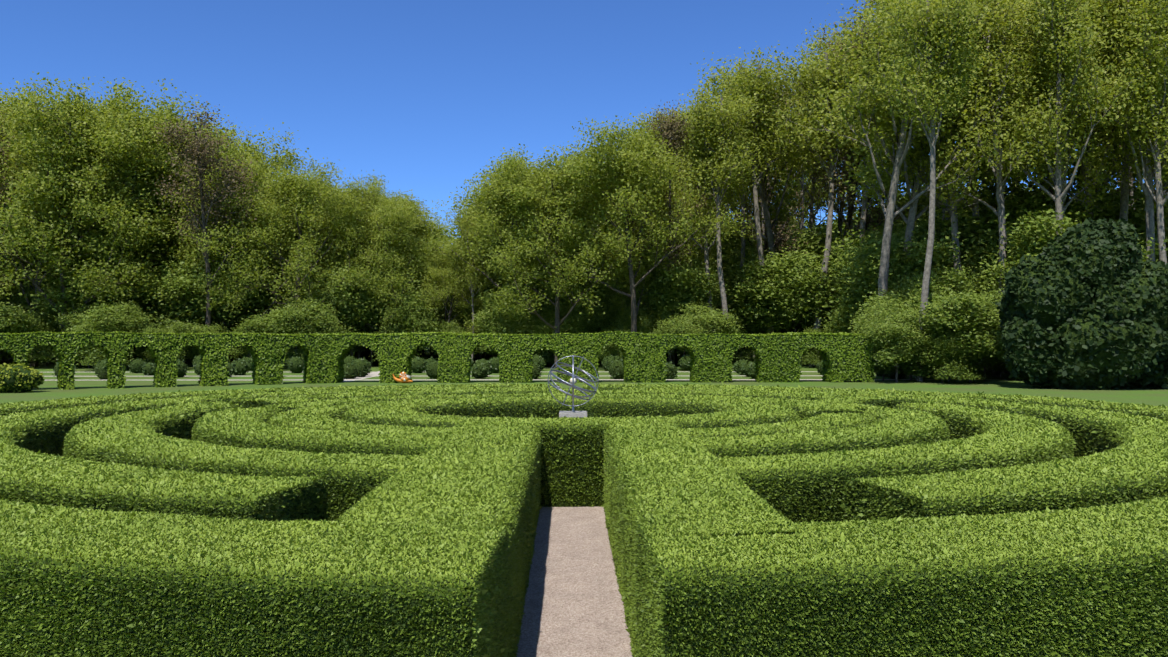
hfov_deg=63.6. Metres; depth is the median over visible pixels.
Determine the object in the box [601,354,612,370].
box ball
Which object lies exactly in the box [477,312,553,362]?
forest understory tree
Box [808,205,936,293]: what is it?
bush
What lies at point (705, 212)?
tree
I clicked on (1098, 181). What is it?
tree
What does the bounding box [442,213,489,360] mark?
tall forest poplar
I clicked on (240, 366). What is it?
box ball
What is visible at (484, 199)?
broad forest tree
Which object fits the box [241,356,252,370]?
box ball
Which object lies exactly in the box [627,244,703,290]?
forest understory tree
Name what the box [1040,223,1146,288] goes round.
foliage clump
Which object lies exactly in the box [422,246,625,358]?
forest understory tree
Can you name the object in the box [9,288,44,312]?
forest understory tree
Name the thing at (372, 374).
parterre cross walk
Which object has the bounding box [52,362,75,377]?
box ball
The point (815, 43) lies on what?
tree
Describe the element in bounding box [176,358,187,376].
box ball
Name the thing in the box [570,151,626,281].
tall forest poplar
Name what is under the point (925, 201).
tall forest poplar
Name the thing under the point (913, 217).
tall forest poplar
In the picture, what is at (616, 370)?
box ball
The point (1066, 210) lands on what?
forest understory tree
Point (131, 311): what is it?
forest understory tree
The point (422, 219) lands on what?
broad forest tree
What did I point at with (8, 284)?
forest understory tree
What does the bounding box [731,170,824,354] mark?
tall forest poplar
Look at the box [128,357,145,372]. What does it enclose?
box ball
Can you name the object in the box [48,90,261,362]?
broad forest tree
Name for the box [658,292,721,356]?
forest understory tree
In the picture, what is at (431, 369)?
box ball
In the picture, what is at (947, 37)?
tall forest poplar
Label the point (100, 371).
box ball
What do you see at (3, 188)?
broad forest tree
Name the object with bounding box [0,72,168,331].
broad forest tree
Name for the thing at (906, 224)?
forest understory tree
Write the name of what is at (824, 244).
forest understory tree
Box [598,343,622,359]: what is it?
forest understory tree
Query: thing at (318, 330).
forest understory tree
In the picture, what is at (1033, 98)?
tall forest poplar
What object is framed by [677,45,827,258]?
tree
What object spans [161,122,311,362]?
broad forest tree
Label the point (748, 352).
forest understory tree
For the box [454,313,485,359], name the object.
forest understory tree
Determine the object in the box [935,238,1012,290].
forest understory tree
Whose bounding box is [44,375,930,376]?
parterre walk
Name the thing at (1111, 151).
tall forest poplar
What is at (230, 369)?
box ball
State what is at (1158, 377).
bush
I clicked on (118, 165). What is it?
broad forest tree
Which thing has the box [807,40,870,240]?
budding tree
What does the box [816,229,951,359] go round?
bush
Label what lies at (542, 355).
forest understory tree
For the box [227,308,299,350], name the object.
bush
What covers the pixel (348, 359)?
box ball
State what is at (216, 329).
forest understory tree
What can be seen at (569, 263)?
broad forest tree
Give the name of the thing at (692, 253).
broad forest tree
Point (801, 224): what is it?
tall forest poplar
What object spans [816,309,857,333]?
forest understory tree
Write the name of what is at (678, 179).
tree
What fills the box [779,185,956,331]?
forest understory tree
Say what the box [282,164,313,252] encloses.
tall forest poplar
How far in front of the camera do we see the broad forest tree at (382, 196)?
115.36 m
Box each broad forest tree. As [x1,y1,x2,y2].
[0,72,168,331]
[0,76,213,307]
[0,78,96,366]
[0,83,68,360]
[0,84,103,298]
[0,113,81,363]
[28,77,194,365]
[28,91,150,237]
[33,79,152,361]
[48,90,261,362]
[66,91,237,360]
[86,104,265,364]
[129,144,353,356]
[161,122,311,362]
[189,112,249,150]
[197,158,400,318]
[265,156,355,302]
[277,181,430,282]
[302,170,420,358]
[309,189,451,282]
[328,190,431,332]
[344,176,388,357]
[365,349,369,361]
[382,235,496,333]
[414,147,651,311]
[420,241,486,325]
[421,211,451,354]
[450,202,513,358]
[451,186,533,357]
[453,164,618,286]
[482,141,633,367]
[487,113,762,331]
[587,130,740,289]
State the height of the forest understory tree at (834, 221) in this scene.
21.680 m
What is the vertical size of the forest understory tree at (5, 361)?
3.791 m
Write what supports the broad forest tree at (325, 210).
on the lawn
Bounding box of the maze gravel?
[516,507,632,656]
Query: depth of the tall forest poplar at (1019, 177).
88.54 m
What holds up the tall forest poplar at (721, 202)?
on the lawn
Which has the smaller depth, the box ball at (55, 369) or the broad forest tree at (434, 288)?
the box ball at (55, 369)
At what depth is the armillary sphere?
19.38 m
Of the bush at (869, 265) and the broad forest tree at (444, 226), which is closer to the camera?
the bush at (869, 265)
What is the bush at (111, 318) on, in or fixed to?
on the lawn
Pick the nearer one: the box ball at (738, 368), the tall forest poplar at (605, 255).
the box ball at (738, 368)
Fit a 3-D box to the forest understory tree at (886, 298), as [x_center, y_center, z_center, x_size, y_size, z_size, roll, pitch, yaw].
[21.209,0.361,64.633,7.478,6.301,7.004,0,-1,-11]
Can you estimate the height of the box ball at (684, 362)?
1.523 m
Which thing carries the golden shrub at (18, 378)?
on the lawn
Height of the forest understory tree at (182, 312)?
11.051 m
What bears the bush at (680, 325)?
on the lawn
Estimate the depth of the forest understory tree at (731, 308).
92.14 m
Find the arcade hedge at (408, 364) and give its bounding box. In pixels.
[0,331,874,389]
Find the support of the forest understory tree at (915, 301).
on the lawn
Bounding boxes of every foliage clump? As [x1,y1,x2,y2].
[994,251,1095,333]
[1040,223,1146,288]
[1088,258,1167,331]
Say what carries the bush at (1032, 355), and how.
on the lawn
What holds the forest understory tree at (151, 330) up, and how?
on the lawn
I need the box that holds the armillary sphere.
[548,356,598,417]
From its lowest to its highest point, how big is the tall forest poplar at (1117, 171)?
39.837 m
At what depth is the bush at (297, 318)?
81.45 m
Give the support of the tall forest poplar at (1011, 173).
on the lawn
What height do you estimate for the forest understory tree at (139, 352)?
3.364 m
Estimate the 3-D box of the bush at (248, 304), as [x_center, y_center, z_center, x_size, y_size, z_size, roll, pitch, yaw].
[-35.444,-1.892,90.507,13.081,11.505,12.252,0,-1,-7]
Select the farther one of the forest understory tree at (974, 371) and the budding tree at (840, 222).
the budding tree at (840, 222)
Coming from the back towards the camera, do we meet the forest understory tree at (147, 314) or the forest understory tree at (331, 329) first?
the forest understory tree at (147, 314)
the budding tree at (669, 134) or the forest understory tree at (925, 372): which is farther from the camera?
the budding tree at (669, 134)
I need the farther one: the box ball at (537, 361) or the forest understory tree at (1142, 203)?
the forest understory tree at (1142, 203)
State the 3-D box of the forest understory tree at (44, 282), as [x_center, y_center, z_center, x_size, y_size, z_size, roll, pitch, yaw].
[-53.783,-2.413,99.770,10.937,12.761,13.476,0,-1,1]
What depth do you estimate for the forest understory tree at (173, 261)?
92.58 m
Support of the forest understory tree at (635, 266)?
on the lawn
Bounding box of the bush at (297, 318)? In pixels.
[261,297,342,353]
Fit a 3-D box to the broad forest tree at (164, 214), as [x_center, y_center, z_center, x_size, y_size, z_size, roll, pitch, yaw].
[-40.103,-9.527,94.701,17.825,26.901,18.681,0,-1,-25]
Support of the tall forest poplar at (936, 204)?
on the lawn
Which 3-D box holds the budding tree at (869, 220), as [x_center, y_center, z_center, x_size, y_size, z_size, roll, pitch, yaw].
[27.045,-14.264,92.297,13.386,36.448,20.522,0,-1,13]
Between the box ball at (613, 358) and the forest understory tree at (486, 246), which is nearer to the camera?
the box ball at (613, 358)
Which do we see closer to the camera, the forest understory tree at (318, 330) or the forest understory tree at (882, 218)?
the forest understory tree at (318, 330)
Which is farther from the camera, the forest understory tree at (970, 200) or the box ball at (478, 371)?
the forest understory tree at (970, 200)
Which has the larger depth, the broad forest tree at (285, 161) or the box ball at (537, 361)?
the broad forest tree at (285, 161)
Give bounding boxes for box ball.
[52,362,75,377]
[93,358,107,379]
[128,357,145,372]
[141,362,154,374]
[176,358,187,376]
[192,355,200,370]
[193,361,200,374]
[227,363,235,376]
[232,358,249,374]
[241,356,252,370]
[288,356,303,372]
[343,362,358,378]
[344,355,356,363]
[351,358,369,376]
[355,357,371,374]
[411,357,426,372]
[424,360,438,378]
[425,357,436,364]
[471,358,492,376]
[471,363,488,378]
[489,356,499,372]
[532,358,541,368]
[532,361,541,378]
[533,354,545,370]
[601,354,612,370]
[606,356,621,370]
[609,359,623,378]
[665,361,677,378]
[678,354,690,370]
[735,359,748,374]
[741,361,754,376]
[747,362,755,378]
[815,361,822,374]
[885,366,906,378]
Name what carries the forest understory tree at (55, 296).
on the lawn
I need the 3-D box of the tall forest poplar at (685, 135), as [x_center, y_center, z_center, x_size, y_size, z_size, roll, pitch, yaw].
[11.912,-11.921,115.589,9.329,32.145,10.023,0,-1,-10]
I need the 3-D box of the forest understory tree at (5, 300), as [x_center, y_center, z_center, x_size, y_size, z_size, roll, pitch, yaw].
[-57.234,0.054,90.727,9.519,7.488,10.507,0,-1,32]
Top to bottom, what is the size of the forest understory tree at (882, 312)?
5.448 m
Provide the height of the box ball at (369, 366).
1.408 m
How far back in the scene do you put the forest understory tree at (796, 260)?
90.44 m
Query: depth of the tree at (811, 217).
114.92 m
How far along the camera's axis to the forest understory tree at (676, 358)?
99.34 m
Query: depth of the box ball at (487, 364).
66.02 m
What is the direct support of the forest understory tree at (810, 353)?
on the lawn
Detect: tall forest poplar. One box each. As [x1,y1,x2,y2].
[0,87,31,179]
[224,150,290,251]
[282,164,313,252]
[366,188,386,362]
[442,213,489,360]
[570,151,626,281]
[616,116,683,222]
[621,113,695,241]
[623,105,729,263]
[657,107,698,355]
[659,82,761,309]
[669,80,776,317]
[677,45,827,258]
[681,110,750,262]
[683,93,771,229]
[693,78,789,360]
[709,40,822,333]
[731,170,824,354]
[736,90,804,356]
[744,64,817,251]
[756,25,880,366]
[760,170,820,234]
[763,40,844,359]
[767,0,1082,251]
[770,0,1014,219]
[780,72,840,356]
[783,158,854,234]
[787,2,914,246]
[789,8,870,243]
[806,0,1038,297]
[819,0,1082,370]
[836,0,1030,283]
[841,34,939,223]
[859,0,1004,381]
[879,1,1043,288]
[902,0,1055,376]
[966,0,1048,372]
[977,19,1113,193]
[983,0,1162,234]
[983,2,1114,202]
[1005,0,1166,218]
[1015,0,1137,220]
[1027,33,1150,201]
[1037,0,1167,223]
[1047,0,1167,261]
[1075,113,1142,198]
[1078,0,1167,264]
[1087,66,1134,208]
[1098,158,1165,192]
[1100,128,1167,220]
[1117,151,1152,179]
[1118,101,1166,182]
[1125,8,1167,182]
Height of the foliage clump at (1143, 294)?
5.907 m
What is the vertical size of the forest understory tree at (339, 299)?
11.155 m
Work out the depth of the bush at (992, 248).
70.88 m
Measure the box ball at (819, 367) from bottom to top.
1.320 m
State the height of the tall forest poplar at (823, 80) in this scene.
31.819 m
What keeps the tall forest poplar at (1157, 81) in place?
on the lawn
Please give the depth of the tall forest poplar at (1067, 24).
64.59 m
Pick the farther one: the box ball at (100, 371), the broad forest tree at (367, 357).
the broad forest tree at (367, 357)
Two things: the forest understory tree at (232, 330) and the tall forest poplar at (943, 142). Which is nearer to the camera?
the tall forest poplar at (943, 142)
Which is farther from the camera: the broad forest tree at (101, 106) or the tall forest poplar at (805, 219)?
the tall forest poplar at (805, 219)
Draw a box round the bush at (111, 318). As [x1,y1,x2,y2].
[61,299,161,370]
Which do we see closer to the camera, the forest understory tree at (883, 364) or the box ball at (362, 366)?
the forest understory tree at (883, 364)
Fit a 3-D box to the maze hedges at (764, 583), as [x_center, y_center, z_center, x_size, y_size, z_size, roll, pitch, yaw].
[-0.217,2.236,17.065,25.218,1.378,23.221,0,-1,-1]
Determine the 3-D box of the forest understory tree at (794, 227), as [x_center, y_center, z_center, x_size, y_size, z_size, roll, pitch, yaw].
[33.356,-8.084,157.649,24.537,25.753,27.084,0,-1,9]
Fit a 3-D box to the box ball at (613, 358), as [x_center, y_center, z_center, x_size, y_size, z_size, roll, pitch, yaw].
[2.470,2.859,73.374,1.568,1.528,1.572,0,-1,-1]
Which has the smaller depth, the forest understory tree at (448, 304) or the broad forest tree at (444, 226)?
the forest understory tree at (448, 304)
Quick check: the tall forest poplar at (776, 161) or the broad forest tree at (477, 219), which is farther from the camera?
the tall forest poplar at (776, 161)
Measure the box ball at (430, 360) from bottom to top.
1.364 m
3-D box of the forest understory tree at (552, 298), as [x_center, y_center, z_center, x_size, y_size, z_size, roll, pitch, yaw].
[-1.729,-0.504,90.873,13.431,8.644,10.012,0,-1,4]
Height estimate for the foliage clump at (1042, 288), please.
5.841 m
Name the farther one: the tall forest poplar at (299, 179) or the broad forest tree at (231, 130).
the broad forest tree at (231, 130)
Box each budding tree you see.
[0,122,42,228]
[144,100,268,326]
[616,98,712,363]
[715,72,827,257]
[790,0,918,240]
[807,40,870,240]
[809,22,873,282]
[1016,11,1139,202]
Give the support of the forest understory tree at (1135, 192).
on the lawn
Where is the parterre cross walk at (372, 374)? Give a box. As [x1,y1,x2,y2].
[343,371,379,381]
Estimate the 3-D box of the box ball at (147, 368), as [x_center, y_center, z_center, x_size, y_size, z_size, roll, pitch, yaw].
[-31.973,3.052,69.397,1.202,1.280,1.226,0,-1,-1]
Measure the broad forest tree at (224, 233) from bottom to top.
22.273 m
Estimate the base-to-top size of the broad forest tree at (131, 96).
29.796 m
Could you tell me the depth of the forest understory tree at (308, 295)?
89.27 m
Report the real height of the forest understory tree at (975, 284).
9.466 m
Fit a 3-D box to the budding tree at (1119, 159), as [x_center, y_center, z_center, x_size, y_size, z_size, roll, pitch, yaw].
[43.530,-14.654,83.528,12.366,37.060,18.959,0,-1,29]
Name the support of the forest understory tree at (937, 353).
on the lawn
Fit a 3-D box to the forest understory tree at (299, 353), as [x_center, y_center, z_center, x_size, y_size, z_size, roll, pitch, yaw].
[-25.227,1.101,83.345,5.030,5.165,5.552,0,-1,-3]
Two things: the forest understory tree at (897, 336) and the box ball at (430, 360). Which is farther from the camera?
the box ball at (430, 360)
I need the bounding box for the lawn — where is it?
[0,347,1167,406]
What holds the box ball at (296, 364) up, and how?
on the lawn
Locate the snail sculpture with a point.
(405, 378)
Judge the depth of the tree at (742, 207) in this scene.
99.01 m
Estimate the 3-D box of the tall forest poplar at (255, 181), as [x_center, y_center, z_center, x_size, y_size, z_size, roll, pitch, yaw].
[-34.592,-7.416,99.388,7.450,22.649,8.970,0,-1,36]
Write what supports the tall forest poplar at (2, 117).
on the lawn
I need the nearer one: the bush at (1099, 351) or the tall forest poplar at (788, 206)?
the bush at (1099, 351)
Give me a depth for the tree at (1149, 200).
65.14 m
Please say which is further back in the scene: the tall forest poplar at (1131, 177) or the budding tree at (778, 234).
the budding tree at (778, 234)
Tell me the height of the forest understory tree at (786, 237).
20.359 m
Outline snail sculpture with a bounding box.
[392,372,412,382]
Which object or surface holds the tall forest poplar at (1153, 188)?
on the lawn
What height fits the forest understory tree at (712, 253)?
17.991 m
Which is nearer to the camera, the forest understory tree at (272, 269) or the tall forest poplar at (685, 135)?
the forest understory tree at (272, 269)
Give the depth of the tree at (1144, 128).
63.74 m
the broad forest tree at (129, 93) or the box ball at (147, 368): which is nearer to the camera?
the box ball at (147, 368)
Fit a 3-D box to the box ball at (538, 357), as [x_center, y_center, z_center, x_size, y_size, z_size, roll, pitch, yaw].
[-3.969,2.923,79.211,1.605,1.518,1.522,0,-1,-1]
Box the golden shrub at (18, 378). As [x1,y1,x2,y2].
[0,363,44,392]
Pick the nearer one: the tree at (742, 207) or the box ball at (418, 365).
the box ball at (418, 365)
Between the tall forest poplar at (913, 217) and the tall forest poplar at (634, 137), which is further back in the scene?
the tall forest poplar at (634, 137)
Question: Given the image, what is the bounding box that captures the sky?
[0,0,1155,238]
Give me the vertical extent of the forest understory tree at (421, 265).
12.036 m
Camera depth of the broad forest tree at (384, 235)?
88.73 m
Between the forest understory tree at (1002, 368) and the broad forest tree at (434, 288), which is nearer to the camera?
the forest understory tree at (1002, 368)
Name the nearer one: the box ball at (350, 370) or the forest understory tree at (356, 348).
the box ball at (350, 370)
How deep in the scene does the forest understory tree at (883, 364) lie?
58.81 m
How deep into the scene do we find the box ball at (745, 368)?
66.33 m
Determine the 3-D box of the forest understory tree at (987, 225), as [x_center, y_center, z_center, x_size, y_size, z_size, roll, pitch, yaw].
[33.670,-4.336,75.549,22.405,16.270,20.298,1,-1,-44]
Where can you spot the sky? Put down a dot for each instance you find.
(421, 95)
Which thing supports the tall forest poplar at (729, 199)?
on the lawn
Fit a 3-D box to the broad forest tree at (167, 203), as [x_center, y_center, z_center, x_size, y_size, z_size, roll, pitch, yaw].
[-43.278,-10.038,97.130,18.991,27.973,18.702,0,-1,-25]
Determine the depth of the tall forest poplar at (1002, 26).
67.49 m
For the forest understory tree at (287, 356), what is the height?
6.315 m
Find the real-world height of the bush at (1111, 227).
3.720 m
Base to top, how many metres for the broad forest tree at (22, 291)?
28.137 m
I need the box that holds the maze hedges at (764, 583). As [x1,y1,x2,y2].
[0,385,1167,656]
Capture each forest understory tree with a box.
[0,258,34,300]
[0,294,38,315]
[0,353,10,362]
[8,306,72,365]
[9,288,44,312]
[18,250,157,367]
[23,268,80,363]
[53,301,102,367]
[84,299,146,351]
[125,259,232,330]
[130,325,185,362]
[130,348,149,360]
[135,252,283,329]
[137,304,169,362]
[148,320,234,363]
[151,246,232,309]
[188,322,237,364]
[215,241,257,360]
[221,234,334,317]
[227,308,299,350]
[228,330,251,357]
[263,274,368,356]
[270,300,355,368]
[286,346,303,363]
[295,318,341,350]
[301,323,342,356]
[310,255,417,355]
[339,265,435,366]
[339,322,369,353]
[363,252,476,358]
[377,229,444,279]
[409,278,471,357]
[421,216,555,308]
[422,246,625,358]
[429,319,464,356]
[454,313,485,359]
[471,288,529,346]
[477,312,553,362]
[510,280,621,366]
[525,302,601,361]
[528,332,553,363]
[547,249,667,354]
[567,274,630,332]
[580,224,678,350]
[594,235,699,302]
[597,308,624,352]
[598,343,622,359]
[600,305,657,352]
[612,295,665,333]
[623,248,730,364]
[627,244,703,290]
[627,250,738,363]
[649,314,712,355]
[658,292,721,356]
[676,312,755,360]
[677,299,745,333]
[695,217,776,283]
[713,284,730,311]
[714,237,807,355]
[714,287,764,359]
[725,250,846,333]
[730,247,839,333]
[749,212,808,235]
[752,224,806,251]
[774,222,844,359]
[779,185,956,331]
[795,202,871,236]
[801,328,820,367]
[806,228,854,272]
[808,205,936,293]
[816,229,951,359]
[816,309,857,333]
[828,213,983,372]
[840,186,928,247]
[844,299,928,380]
[845,260,993,327]
[845,288,919,377]
[849,307,946,379]
[853,307,935,382]
[860,203,941,248]
[871,316,929,381]
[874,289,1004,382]
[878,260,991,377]
[899,283,971,378]
[908,327,986,382]
[914,178,1145,371]
[920,179,1037,218]
[925,356,989,381]
[929,291,1007,379]
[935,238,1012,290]
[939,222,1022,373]
[958,286,1005,380]
[962,181,1102,247]
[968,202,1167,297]
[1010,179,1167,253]
[1065,194,1167,262]
[1068,180,1167,223]
[1068,200,1167,262]
[1112,192,1164,220]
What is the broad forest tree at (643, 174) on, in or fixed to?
on the lawn
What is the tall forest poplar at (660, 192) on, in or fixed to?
on the lawn
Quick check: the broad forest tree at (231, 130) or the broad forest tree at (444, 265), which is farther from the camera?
the broad forest tree at (231, 130)
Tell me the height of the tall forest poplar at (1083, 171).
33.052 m
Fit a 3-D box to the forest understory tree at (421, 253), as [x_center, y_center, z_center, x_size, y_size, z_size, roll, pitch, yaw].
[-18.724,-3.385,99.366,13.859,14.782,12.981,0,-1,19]
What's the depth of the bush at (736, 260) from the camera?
100.27 m
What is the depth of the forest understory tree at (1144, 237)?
72.59 m
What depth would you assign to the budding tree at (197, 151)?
84.40 m
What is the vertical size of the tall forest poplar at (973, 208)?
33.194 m
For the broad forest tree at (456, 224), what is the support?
on the lawn
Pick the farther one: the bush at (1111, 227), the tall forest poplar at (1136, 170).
the tall forest poplar at (1136, 170)
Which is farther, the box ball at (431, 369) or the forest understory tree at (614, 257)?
the forest understory tree at (614, 257)
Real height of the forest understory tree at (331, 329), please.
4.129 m
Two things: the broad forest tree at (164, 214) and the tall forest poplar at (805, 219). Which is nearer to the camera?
the broad forest tree at (164, 214)
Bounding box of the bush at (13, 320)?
[0,302,83,363]
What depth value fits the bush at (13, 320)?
83.18 m
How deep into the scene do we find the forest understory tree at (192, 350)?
82.31 m
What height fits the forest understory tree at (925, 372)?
4.858 m
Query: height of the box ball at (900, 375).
1.568 m
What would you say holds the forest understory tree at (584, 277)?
on the lawn
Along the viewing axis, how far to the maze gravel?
10.13 m
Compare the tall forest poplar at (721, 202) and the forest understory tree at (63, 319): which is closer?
the forest understory tree at (63, 319)
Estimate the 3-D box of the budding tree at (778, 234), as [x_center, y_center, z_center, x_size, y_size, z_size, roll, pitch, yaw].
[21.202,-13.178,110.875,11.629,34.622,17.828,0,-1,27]
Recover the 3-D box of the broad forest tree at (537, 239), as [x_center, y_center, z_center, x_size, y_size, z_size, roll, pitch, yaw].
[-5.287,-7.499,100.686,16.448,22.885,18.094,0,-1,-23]
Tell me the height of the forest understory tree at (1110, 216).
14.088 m
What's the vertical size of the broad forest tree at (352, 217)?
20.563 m
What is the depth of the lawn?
55.75 m
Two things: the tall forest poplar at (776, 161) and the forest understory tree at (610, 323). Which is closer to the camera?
the forest understory tree at (610, 323)
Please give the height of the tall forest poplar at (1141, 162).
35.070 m
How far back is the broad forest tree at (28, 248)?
98.80 m
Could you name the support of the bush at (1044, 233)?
on the lawn
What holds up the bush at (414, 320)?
on the lawn
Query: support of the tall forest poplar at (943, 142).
on the lawn
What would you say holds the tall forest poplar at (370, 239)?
on the lawn
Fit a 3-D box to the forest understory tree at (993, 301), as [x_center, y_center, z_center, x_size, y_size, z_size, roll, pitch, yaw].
[26.430,0.407,60.087,7.395,6.114,5.512,0,-1,18]
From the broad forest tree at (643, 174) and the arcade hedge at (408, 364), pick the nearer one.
the arcade hedge at (408, 364)
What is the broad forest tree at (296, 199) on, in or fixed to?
on the lawn
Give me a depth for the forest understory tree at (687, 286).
87.88 m
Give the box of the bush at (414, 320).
[372,291,451,360]
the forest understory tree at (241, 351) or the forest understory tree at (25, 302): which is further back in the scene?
the forest understory tree at (25, 302)
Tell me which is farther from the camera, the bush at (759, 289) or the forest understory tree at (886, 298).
the bush at (759, 289)
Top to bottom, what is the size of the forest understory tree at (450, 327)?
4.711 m
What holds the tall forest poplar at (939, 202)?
on the lawn
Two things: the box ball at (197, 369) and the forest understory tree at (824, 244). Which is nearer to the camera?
the box ball at (197, 369)
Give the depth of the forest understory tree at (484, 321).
87.59 m
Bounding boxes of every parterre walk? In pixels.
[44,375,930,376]
[363,379,1016,379]
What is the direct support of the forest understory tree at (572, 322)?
on the lawn
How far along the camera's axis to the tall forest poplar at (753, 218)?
129.85 m
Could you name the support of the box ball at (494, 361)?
on the lawn
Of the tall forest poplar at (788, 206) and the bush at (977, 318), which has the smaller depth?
the bush at (977, 318)
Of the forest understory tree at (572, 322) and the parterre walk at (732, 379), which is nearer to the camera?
the parterre walk at (732, 379)
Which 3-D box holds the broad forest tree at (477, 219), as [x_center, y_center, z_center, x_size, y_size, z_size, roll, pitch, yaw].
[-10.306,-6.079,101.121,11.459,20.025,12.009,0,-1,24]
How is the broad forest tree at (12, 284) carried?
on the lawn
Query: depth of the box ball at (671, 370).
63.02 m
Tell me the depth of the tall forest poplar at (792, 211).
152.42 m
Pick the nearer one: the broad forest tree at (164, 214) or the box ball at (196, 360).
the box ball at (196, 360)
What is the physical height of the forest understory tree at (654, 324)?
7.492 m
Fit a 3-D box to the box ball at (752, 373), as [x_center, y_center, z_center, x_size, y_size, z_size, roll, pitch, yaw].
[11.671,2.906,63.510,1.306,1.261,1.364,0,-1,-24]
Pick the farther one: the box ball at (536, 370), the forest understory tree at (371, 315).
the forest understory tree at (371, 315)
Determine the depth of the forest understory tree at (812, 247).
113.34 m
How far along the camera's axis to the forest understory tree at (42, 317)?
90.02 m
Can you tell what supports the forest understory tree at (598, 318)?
on the lawn
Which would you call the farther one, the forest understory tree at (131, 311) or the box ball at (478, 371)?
the forest understory tree at (131, 311)
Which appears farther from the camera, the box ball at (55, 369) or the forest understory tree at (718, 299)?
the forest understory tree at (718, 299)
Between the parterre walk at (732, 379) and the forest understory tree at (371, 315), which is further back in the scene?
the forest understory tree at (371, 315)
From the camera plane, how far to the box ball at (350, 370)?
62.95 m
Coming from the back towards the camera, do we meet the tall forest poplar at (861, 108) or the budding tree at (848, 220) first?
the budding tree at (848, 220)
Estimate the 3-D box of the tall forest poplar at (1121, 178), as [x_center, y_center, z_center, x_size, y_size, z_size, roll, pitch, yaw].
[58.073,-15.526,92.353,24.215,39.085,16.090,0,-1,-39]
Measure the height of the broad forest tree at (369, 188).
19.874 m

